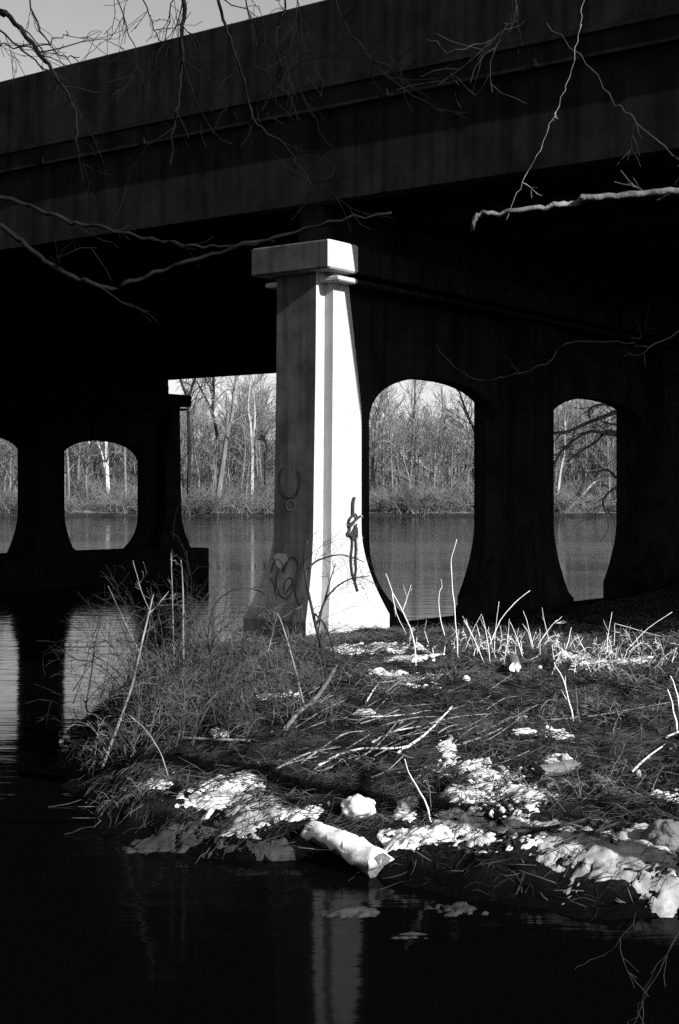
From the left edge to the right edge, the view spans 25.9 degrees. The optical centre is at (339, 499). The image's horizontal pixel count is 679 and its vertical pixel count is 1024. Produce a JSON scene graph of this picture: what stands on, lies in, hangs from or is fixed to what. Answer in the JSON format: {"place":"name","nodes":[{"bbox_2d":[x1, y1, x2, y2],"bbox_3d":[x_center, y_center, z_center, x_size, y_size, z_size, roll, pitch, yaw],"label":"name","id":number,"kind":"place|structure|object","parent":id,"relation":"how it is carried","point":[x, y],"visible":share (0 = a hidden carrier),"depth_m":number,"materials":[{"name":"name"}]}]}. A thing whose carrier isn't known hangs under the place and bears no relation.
{"place":"outdoors","nodes":[
{"label":"outdoors","id":0,"kind":"place"},
{"bbox_2d":[0,0,480,322],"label":"overhanging tree","id":1,"kind":"object","parent":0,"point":[3,227],"visible":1,"depth_m":9.42,"materials":[{"name":"grey plant"}]},
{"bbox_2d":[0,0,612,473],"label":"sky","id":2,"kind":"structure","parent":0,"point":[78,18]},
{"bbox_2d":[0,440,615,516],"bbox_3d":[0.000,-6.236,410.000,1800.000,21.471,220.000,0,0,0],"label":"bank","id":3,"kind":"structure","parent":0,"point":[95,513],"depth_m":306.97,"materials":[{"name":"grey plant"}]},
{"bbox_2d":[0,441,17,498],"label":"bare tree","id":4,"kind":"object","parent":3,"relation":"on","point":[10,471],"visible":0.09,"depth_m":309.16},
{"bbox_2d":[65,447,100,502],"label":"bare tree","id":5,"kind":"object","parent":3,"relation":"on","point":[68,471],"visible":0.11,"depth_m":311.13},
{"bbox_2d":[73,441,98,508],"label":"bare tree","id":6,"kind":"object","parent":3,"relation":"on","point":[88,460],"visible":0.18,"depth_m":312.52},
{"bbox_2d":[81,441,119,505],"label":"sycamore tree","id":7,"kind":"object","parent":3,"relation":"on","point":[105,459],"visible":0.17,"depth_m":311.62,"materials":[{"name":"white plant"}]},
{"bbox_2d":[110,444,126,504],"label":"bare tree","id":8,"kind":"object","parent":3,"relation":"on","point":[124,471],"visible":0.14,"depth_m":308.67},
{"bbox_2d":[180,397,202,495],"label":"bare tree","id":9,"kind":"object","parent":3,"relation":"on","point":[181,452],"visible":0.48,"depth_m":316.14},
{"bbox_2d":[176,377,228,512],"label":"dark tree","id":10,"kind":"object","parent":3,"relation":"on","point":[194,380],"visible":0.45,"depth_m":305.79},
{"bbox_2d":[180,394,227,502],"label":"bare tree","id":11,"kind":"object","parent":3,"relation":"on","point":[195,455],"visible":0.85,"depth_m":317.42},
{"bbox_2d":[182,378,229,483],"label":"bare tree","id":12,"kind":"object","parent":3,"relation":"on","point":[197,419],"visible":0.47,"depth_m":336.79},
{"bbox_2d":[184,419,237,491],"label":"bare tree","id":13,"kind":"object","parent":3,"relation":"on","point":[214,471],"visible":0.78,"depth_m":314.20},
{"bbox_2d":[181,399,246,489],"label":"bare tree","id":14,"kind":"object","parent":3,"relation":"on","point":[209,460],"visible":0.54,"depth_m":326.93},
{"bbox_2d":[194,375,240,473],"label":"dark tree","id":15,"kind":"object","parent":3,"relation":"on","point":[213,388],"visible":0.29,"depth_m":319.77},
{"bbox_2d":[193,376,275,510],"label":"forked tree","id":16,"kind":"object","parent":3,"relation":"on","point":[230,421],"visible":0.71,"depth_m":307.69,"materials":[{"name":"plant"}]},
{"bbox_2d":[214,386,258,498],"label":"bare tree","id":17,"kind":"object","parent":3,"relation":"on","point":[244,450],"visible":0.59,"depth_m":321.21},
{"bbox_2d":[228,374,265,506],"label":"pale tree","id":18,"kind":"object","parent":3,"relation":"on","point":[250,432],"visible":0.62,"depth_m":315.79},
{"bbox_2d":[223,376,274,488],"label":"bare tree","id":19,"kind":"object","parent":3,"relation":"on","point":[257,469],"visible":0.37,"depth_m":329.74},
{"bbox_2d":[235,418,268,507],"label":"bare tree","id":20,"kind":"object","parent":3,"relation":"on","point":[248,475],"visible":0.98,"depth_m":309.03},
{"bbox_2d":[251,427,268,497],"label":"dark tree","id":21,"kind":"object","parent":3,"relation":"on","point":[264,439],"visible":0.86,"depth_m":311.81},
{"bbox_2d":[246,376,275,492],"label":"bare tree","id":22,"kind":"object","parent":3,"relation":"on","point":[269,429],"visible":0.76,"depth_m":327.35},
{"bbox_2d":[0,456,615,516],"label":"scrub","id":23,"kind":"object","parent":3,"relation":"on","point":[419,499],"visible":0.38,"depth_m":306.10,"materials":[{"name":"plant"}]},
{"bbox_2d":[0,374,615,498],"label":"wood","id":24,"kind":"object","parent":3,"relation":"on","point":[96,462],"visible":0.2,"depth_m":342.26,"materials":[{"name":"plant"}]},
{"bbox_2d":[370,387,399,501],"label":"tall tree","id":25,"kind":"object","parent":3,"relation":"on","point":[379,410],"visible":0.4,"depth_m":321.69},
{"bbox_2d":[369,402,405,506],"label":"bare tree","id":26,"kind":"object","parent":3,"relation":"on","point":[391,460],"visible":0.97,"depth_m":308.95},
{"bbox_2d":[374,414,405,498],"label":"bare tree","id":27,"kind":"object","parent":3,"relation":"on","point":[393,454],"visible":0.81,"depth_m":315.51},
{"bbox_2d":[375,386,425,503],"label":"bare tree","id":28,"kind":"object","parent":3,"relation":"on","point":[383,437],"visible":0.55,"depth_m":320.89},
{"bbox_2d":[375,380,439,485],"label":"tall tree","id":29,"kind":"object","parent":3,"relation":"on","point":[414,382],"visible":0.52,"depth_m":325.60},
{"bbox_2d":[370,395,445,494],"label":"bare tree","id":30,"kind":"object","parent":3,"relation":"on","point":[405,468],"visible":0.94,"depth_m":314.36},
{"bbox_2d":[390,401,426,491],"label":"bare tree","id":31,"kind":"object","parent":3,"relation":"on","point":[407,450],"visible":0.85,"depth_m":317.34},
{"bbox_2d":[408,407,437,482],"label":"bare tree","id":32,"kind":"object","parent":3,"relation":"on","point":[429,455],"visible":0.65,"depth_m":329.80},
{"bbox_2d":[412,384,458,473],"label":"bare tree","id":33,"kind":"object","parent":3,"relation":"on","point":[431,402],"visible":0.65,"depth_m":334.54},
{"bbox_2d":[414,393,465,476],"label":"bare tree","id":34,"kind":"object","parent":3,"relation":"on","point":[447,427],"visible":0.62,"depth_m":328.23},
{"bbox_2d":[411,399,470,492],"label":"bare tree","id":35,"kind":"object","parent":3,"relation":"on","point":[435,459],"visible":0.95,"depth_m":316.41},
{"bbox_2d":[419,420,465,494],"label":"bare tree","id":36,"kind":"object","parent":3,"relation":"on","point":[439,464],"visible":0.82,"depth_m":320.52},
{"bbox_2d":[423,421,472,508],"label":"pale tree","id":37,"kind":"object","parent":3,"relation":"on","point":[460,473],"visible":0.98,"depth_m":310.96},
{"bbox_2d":[431,382,473,437],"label":"dark tree","id":38,"kind":"object","parent":3,"relation":"on","point":[466,412],"visible":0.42,"depth_m":317.90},
{"bbox_2d":[433,398,473,480],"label":"bare tree","id":39,"kind":"object","parent":3,"relation":"on","point":[462,430],"visible":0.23,"depth_m":333.99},
{"bbox_2d":[441,400,473,501],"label":"bare tree","id":40,"kind":"object","parent":3,"relation":"on","point":[467,450],"visible":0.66,"depth_m":316.69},
{"bbox_2d":[554,401,587,511],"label":"pale tree","id":41,"kind":"object","parent":3,"relation":"on","point":[562,461],"visible":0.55,"depth_m":305.78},
{"bbox_2d":[554,400,593,490],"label":"bare tree","id":42,"kind":"object","parent":3,"relation":"on","point":[570,439],"visible":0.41,"depth_m":329.21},
{"bbox_2d":[570,401,605,503],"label":"leaning tree","id":43,"kind":"object","parent":3,"relation":"on","point":[585,474],"visible":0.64,"depth_m":306.71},
{"bbox_2d":[563,425,615,511],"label":"leaning tree","id":44,"kind":"object","parent":3,"relation":"on","point":[608,463],"visible":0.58,"depth_m":302.88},
{"bbox_2d":[573,400,605,489],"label":"bare tree","id":45,"kind":"object","parent":3,"relation":"on","point":[592,439],"visible":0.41,"depth_m":325.61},
{"bbox_2d":[581,408,615,509],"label":"pale tree","id":46,"kind":"object","parent":3,"relation":"on","point":[608,446],"visible":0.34,"depth_m":310.44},
{"bbox_2d":[0,517,678,1023],"bbox_3d":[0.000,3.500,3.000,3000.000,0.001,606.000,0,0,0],"label":"water","id":47,"kind":"structure","parent":0,"point":[98,929],"depth_m":12.44,"materials":[{"name":"black liquid"}]},
{"bbox_2d":[0,362,208,591],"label":"bridge pier","id":48,"kind":"structure","parent":47,"relation":"in","point":[49,416],"depth_m":60.17,"materials":[{"name":"black concrete"}]},
{"bbox_2d":[315,906,379,918],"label":"snow patch","id":49,"kind":"object","parent":47,"relation":"on","point":[352,911],"visible":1,"depth_m":12.47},
{"bbox_2d":[391,932,426,938],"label":"snow patch","id":50,"kind":"object","parent":47,"relation":"on","point":[412,934],"visible":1,"depth_m":11.84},
{"bbox_2d":[426,901,488,916],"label":"snow patch","id":51,"kind":"object","parent":47,"relation":"on","point":[457,908],"visible":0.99,"depth_m":12.60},
{"bbox_2d":[554,403,615,544],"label":"dark tree","id":52,"kind":"object","parent":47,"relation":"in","point":[608,432],"visible":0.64,"depth_m":61.07,"materials":[{"name":"black plant"}]},
{"bbox_2d":[50,584,678,933],"bbox_3d":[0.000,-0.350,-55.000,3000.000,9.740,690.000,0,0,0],"label":"ground","id":53,"kind":"structure","parent":0,"point":[664,601],"depth_m":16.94,"materials":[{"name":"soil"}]},
{"bbox_2d":[25,592,196,745],"bbox_3d":[-3.193,2.372,20.817,2.433,2.329,1.950,0,0,-15],"label":"shrub","id":54,"kind":"object","parent":53,"relation":"on","point":[84,701],"visible":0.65,"depth_m":20.63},
{"bbox_2d":[66,573,156,704],"bbox_3d":[-3.661,2.544,25.139,2.040,2.617,1.352,0,0,10],"label":"sapling","id":55,"kind":"object","parent":53,"relation":"on","point":[93,647],"visible":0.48,"depth_m":25.12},
{"bbox_2d":[65,683,178,776],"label":"shrub","id":56,"kind":"object","parent":53,"relation":"on","point":[109,736],"visible":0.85,"depth_m":18.32,"materials":[{"name":"grey plant"}]},
{"bbox_2d":[43,571,211,691],"bbox_3d":[-2.997,1.904,20.786,2.384,1.857,1.042,0,0,0],"label":"sapling","id":57,"kind":"object","parent":53,"relation":"on","point":[130,597],"visible":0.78,"depth_m":20.78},
{"bbox_2d":[108,586,148,705],"bbox_3d":[-2.797,1.983,19.840,0.549,1.661,0.299,0,0,15],"label":"sapling","id":58,"kind":"object","parent":53,"relation":"on","point":[133,641],"visible":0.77,"depth_m":19.77,"materials":[{"name":"plant"}]},
{"bbox_2d":[100,587,185,768],"bbox_3d":[-2.430,2.227,18.189,1.077,2.324,0.245,0,0,0],"label":"sapling","id":59,"kind":"object","parent":53,"relation":"on","point":[122,713],"visible":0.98,"depth_m":18.20,"materials":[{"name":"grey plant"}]},
{"bbox_2d":[76,591,233,727],"bbox_3d":[-2.424,2.238,19.429,2.099,1.976,2.219,0,0,0],"label":"shrub","id":60,"kind":"object","parent":53,"relation":"on","point":[123,723],"visible":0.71,"depth_m":19.45,"materials":[{"name":"plant"}]},
{"bbox_2d":[54,505,264,707],"bbox_3d":[-2.538,1.508,20.558,2.137,2.895,2.605,0,0,23],"label":"shrub","id":61,"kind":"object","parent":53,"relation":"on","point":[156,631],"visible":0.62,"depth_m":20.33,"materials":[{"name":"plant"}]},
{"bbox_2d":[95,720,249,741],"bbox_3d":[-2.530,3.011,19.119,0.738,0.305,3.874,0,0,-37],"label":"stick","id":62,"kind":"object","parent":53,"relation":"on","point":[201,738],"visible":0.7,"depth_m":17.82,"materials":[{"name":"grey wood"}]},
{"bbox_2d":[62,566,297,716],"bbox_3d":[-2.240,2.081,21.727,3.063,2.142,2.910,0,0,22],"label":"shrub","id":63,"kind":"object","parent":53,"relation":"on","point":[203,639],"visible":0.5,"depth_m":21.53,"materials":[{"name":"plant"}]},
{"bbox_2d":[170,559,192,682],"bbox_3d":[-2.085,1.789,20.123,0.236,1.966,0.496,0,0,22],"label":"sapling","id":64,"kind":"object","parent":53,"relation":"on","point":[183,655],"visible":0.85,"depth_m":20.00,"materials":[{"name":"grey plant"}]},
{"bbox_2d":[86,634,284,763],"bbox_3d":[-1.817,2.447,18.354,2.348,1.607,2.358,0,0,0],"label":"shrub","id":65,"kind":"object","parent":53,"relation":"on","point":[184,717],"visible":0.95,"depth_m":17.95,"materials":[{"name":"plant"}]},
{"bbox_2d":[122,810,249,854],"bbox_3d":[-1.530,3.339,14.904,1.758,0.363,0.836,0,0,0],"label":"snow patch","id":66,"kind":"object","parent":53,"relation":"on","point":[161,841],"visible":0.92,"depth_m":14.87,"materials":[{"name":"snow"}]},
{"bbox_2d":[83,603,311,732],"bbox_3d":[-1.933,2.152,18.754,2.382,1.757,2.541,0,0,-43],"label":"shrub","id":67,"kind":"object","parent":53,"relation":"on","point":[197,671],"visible":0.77,"depth_m":18.86,"materials":[{"name":"plant"}]},
{"bbox_2d":[175,770,265,819],"bbox_3d":[-1.286,3.180,15.846,1.081,0.383,1.228,0,0,0],"label":"snow patch","id":68,"kind":"object","parent":53,"relation":"on","point":[221,800],"visible":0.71,"depth_m":15.70,"materials":[{"name":"snow"}]},
{"bbox_2d":[153,551,299,665],"bbox_3d":[-1.697,1.661,21.807,2.268,1.860,0.842,0,0,13],"label":"sapling","id":69,"kind":"object","parent":53,"relation":"on","point":[199,611],"visible":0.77,"depth_m":21.74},
{"bbox_2d":[141,610,316,717],"bbox_3d":[-1.836,2.156,19.834,2.066,1.397,3.231,0,0,-24],"label":"shrub","id":70,"kind":"object","parent":53,"relation":"on","point":[246,691],"visible":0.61,"depth_m":19.54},
{"bbox_2d":[164,660,297,742],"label":"shrub","id":71,"kind":"object","parent":53,"relation":"on","point":[238,723],"visible":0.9,"depth_m":18.20,"materials":[{"name":"plant"}]},
{"bbox_2d":[170,630,312,702],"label":"shrub","id":72,"kind":"object","parent":53,"relation":"on","point":[278,676],"visible":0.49,"depth_m":20.23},
{"bbox_2d":[201,782,294,838],"bbox_3d":[-0.925,3.278,15.311,1.137,0.484,1.440,0,0,0],"label":"snow patch","id":73,"kind":"object","parent":53,"relation":"on","point":[246,815],"visible":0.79,"depth_m":15.10,"materials":[{"name":"snow"}]},
{"bbox_2d":[190,628,329,677],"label":"shrub","id":74,"kind":"object","parent":53,"relation":"on","point":[278,652],"visible":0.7,"depth_m":21.38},
{"bbox_2d":[202,834,324,860],"bbox_3d":[-0.541,3.370,14.501,1.723,0.301,0.393,0,0,0],"label":"snow patch","id":75,"kind":"object","parent":53,"relation":"on","point":[277,853],"visible":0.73,"depth_m":14.45,"materials":[{"name":"snow"}]},
{"bbox_2d":[248,813,278,831],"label":"snow patch","id":76,"kind":"object","parent":53,"relation":"on","point":[256,817],"visible":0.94,"depth_m":14.93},
{"bbox_2d":[247,581,323,702],"bbox_3d":[-0.771,1.917,19.520,0.842,1.701,1.285,0,0,-31],"label":"sapling","id":77,"kind":"object","parent":53,"relation":"on","point":[289,648],"visible":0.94,"depth_m":19.66,"materials":[{"name":"plant"}]},
{"bbox_2d":[280,804,323,821],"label":"snow patch","id":78,"kind":"object","parent":53,"relation":"on","point":[297,816],"visible":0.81,"depth_m":15.01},
{"bbox_2d":[226,651,378,725],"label":"shrub","id":79,"kind":"object","parent":53,"relation":"on","point":[300,703],"visible":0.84,"depth_m":18.91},
{"bbox_2d":[308,664,337,706],"bbox_3d":[-0.193,2.573,20.591,0.106,0.316,2.374,0,0,9],"label":"stick","id":80,"kind":"object","parent":53,"relation":"on","point":[326,682],"visible":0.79,"depth_m":20.26,"materials":[{"name":"wood"}]},
{"bbox_2d":[289,620,387,658],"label":"shrub","id":81,"kind":"object","parent":53,"relation":"on","point":[341,641],"visible":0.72,"depth_m":23.00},
{"bbox_2d":[301,518,385,679],"bbox_3d":[0.049,1.466,21.086,1.144,2.472,1.213,0,0,-24],"label":"sapling","id":82,"kind":"object","parent":53,"relation":"on","point":[319,640],"visible":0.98,"depth_m":21.10,"materials":[{"name":"plant"}]},
{"bbox_2d":[301,820,393,877],"bbox_3d":[0.043,3.346,14.123,0.348,0.387,1.140,0,0,-40],"label":"fallen log","id":83,"kind":"object","parent":53,"relation":"on","point":[364,855],"visible":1,"depth_m":13.95,"materials":[{"name":"wood"}]},
{"bbox_2d":[340,793,375,820],"bbox_3d":[0.186,3.105,14.903,0.365,0.276,0.370,0,0,0],"label":"rock","id":84,"kind":"object","parent":53,"relation":"on","point":[357,804],"visible":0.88,"depth_m":14.81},
{"bbox_2d":[319,745,409,765],"bbox_3d":[0.197,2.929,17.044,1.283,0.125,0.345,0,0,-34],"label":"stick","id":85,"kind":"object","parent":53,"relation":"on","point":[347,751],"visible":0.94,"depth_m":17.18,"materials":[{"name":"grey wood"}]},
{"bbox_2d":[68,758,678,919],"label":"shore debris","id":86,"kind":"object","parent":53,"relation":"on","point":[446,819],"visible":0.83,"depth_m":14.80,"materials":[{"name":"grey plant"}]},
{"bbox_2d":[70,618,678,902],"bbox_3d":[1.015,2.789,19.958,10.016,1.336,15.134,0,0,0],"label":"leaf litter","id":87,"kind":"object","parent":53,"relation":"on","point":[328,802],"visible":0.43,"depth_m":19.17,"materials":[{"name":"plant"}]},
{"bbox_2d":[328,642,429,654],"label":"snow patch","id":88,"kind":"object","parent":53,"relation":"on","point":[417,643],"visible":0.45,"depth_m":23.63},
{"bbox_2d":[98,612,678,806],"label":"dry grass","id":89,"kind":"structure","parent":53,"relation":"on","point":[546,644],"depth_m":21.31,"materials":[{"name":"plant"}]},
{"bbox_2d":[369,667,407,677],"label":"snow patch","id":90,"kind":"object","parent":53,"relation":"on","point":[377,670],"visible":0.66,"depth_m":21.44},
{"bbox_2d":[386,575,416,664],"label":"dead stalk","id":91,"kind":"object","parent":53,"relation":"on","point":[405,618],"visible":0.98,"depth_m":22.00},
{"bbox_2d":[396,800,412,811],"bbox_3d":[0.655,3.097,14.856,0.156,0.156,0.140,0,0,21],"label":"rock","id":92,"kind":"object","parent":53,"relation":"on","point":[405,805],"visible":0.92,"depth_m":14.81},
{"bbox_2d":[393,796,418,822],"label":"snow patch","id":93,"kind":"object","parent":53,"relation":"on","point":[405,813],"visible":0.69,"depth_m":14.76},
{"bbox_2d":[371,653,445,662],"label":"snow patch","id":94,"kind":"object","parent":53,"relation":"on","point":[424,657],"visible":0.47,"depth_m":22.64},
{"bbox_2d":[377,815,448,852],"bbox_3d":[0.729,3.308,14.252,0.800,0.424,1.097,0,0,0],"label":"snow patch","id":95,"kind":"object","parent":53,"relation":"on","point":[437,832],"visible":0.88,"depth_m":14.07,"materials":[{"name":"snow"}]},
{"bbox_2d":[434,735,460,767],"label":"snow patch","id":96,"kind":"object","parent":53,"relation":"on","point":[449,754],"visible":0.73,"depth_m":17.35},
{"bbox_2d":[432,807,480,822],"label":"snow patch","id":97,"kind":"object","parent":53,"relation":"on","point":[451,814],"visible":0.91,"depth_m":14.64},
{"bbox_2d":[243,204,678,637],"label":"bridge pier","id":98,"kind":"structure","parent":53,"relation":"on","point":[366,317],"depth_m":30.96,"materials":[{"name":"concrete"}]},
{"bbox_2d":[0,0,678,379],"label":"bridge","id":99,"kind":"structure","parent":98,"relation":"on","point":[422,168],"depth_m":28.13,"materials":[{"name":"concrete"}]},
{"bbox_2d":[347,497,360,591],"bbox_3d":[0.282,0.811,26.885,0.142,1.722,0.417,0,0,36],"label":"graffiti","id":100,"kind":"object","parent":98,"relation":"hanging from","point":[355,529],"visible":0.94,"depth_m":26.87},
{"bbox_2d":[416,757,557,852],"bbox_3d":[1.591,3.196,15.267,1.602,0.530,3.770,0,0,0],"label":"snow patch","id":101,"kind":"object","parent":53,"relation":"on","point":[481,838],"visible":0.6,"depth_m":14.91,"materials":[{"name":"snow"}]},
{"bbox_2d":[424,812,575,834],"bbox_3d":[1.446,3.202,14.296,1.708,0.268,1.001,0,0,0],"label":"snow patch","id":102,"kind":"object","parent":53,"relation":"on","point":[472,820],"visible":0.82,"depth_m":14.34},
{"bbox_2d":[409,629,617,659],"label":"shrub","id":103,"kind":"object","parent":53,"relation":"on","point":[510,642],"visible":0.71,"depth_m":23.52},
{"bbox_2d":[506,654,520,671],"bbox_3d":[2.515,2.361,21.403,0.181,0.186,0.793,0,0,4],"label":"fallen log","id":104,"kind":"object","parent":53,"relation":"on","point":[512,661],"visible":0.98,"depth_m":21.13,"materials":[{"name":"wood"}]},
{"bbox_2d":[397,0,678,1023],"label":"overhanging tree","id":105,"kind":"object","parent":53,"relation":"on","point":[599,196],"visible":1,"depth_m":8.72,"materials":[{"name":"grey plant"}]},
{"bbox_2d":[534,759,580,776],"bbox_3d":[2.409,2.986,16.375,0.629,0.162,0.179,0,0,-39],"label":"rock","id":106,"kind":"object","parent":53,"relation":"on","point":[564,765],"visible":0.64,"depth_m":16.31,"materials":[{"name":"grey stone"}]},
{"bbox_2d":[520,831,604,870],"bbox_3d":[2.089,3.217,13.474,1.088,0.291,0.697,0,0,0],"label":"snow patch","id":107,"kind":"object","parent":53,"relation":"on","point":[552,854],"visible":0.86,"depth_m":13.41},
{"bbox_2d":[474,741,668,799],"bbox_3d":[2.372,2.893,15.862,1.583,0.503,1.782,0,0,-39],"label":"shrub","id":108,"kind":"object","parent":53,"relation":"on","point":[593,778],"visible":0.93,"depth_m":15.56,"materials":[{"name":"grey plant"}]},
{"bbox_2d":[481,685,678,735],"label":"shrub","id":109,"kind":"object","parent":53,"relation":"on","point":[621,712],"visible":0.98,"depth_m":18.70,"materials":[{"name":"grey plant"}]},
{"bbox_2d":[554,651,609,665],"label":"snow patch","id":110,"kind":"object","parent":53,"relation":"on","point":[584,658],"visible":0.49,"depth_m":22.39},
{"bbox_2d":[491,628,675,675],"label":"shrub","id":111,"kind":"object","parent":53,"relation":"on","point":[607,650],"visible":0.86,"depth_m":21.93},
{"bbox_2d":[535,823,678,904],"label":"snow patch","id":112,"kind":"object","parent":53,"relation":"on","point":[597,855],"visible":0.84,"depth_m":13.16,"materials":[{"name":"snow"}]},
{"bbox_2d":[506,811,603,834],"bbox_3d":[2.112,3.099,14.104,1.218,0.090,0.214,0,0,-33],"label":"stick","id":113,"kind":"object","parent":112,"relation":"on","point":[542,828],"visible":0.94,"depth_m":13.89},
{"bbox_2d":[575,622,678,683],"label":"shrub","id":114,"kind":"object","parent":53,"relation":"on","point":[641,663],"visible":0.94,"depth_m":21.25,"materials":[{"name":"grey plant"}]},
{"bbox_2d":[630,869,678,917],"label":"snow patch","id":115,"kind":"object","parent":53,"relation":"on","point":[666,902],"visible":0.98,"depth_m":12.61,"materials":[{"name":"snow"}]},
{"bbox_2d":[640,818,678,852],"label":"rock","id":116,"kind":"object","parent":53,"relation":"on","point":[660,827],"visible":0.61,"depth_m":13.47,"materials":[{"name":"grey stone"}]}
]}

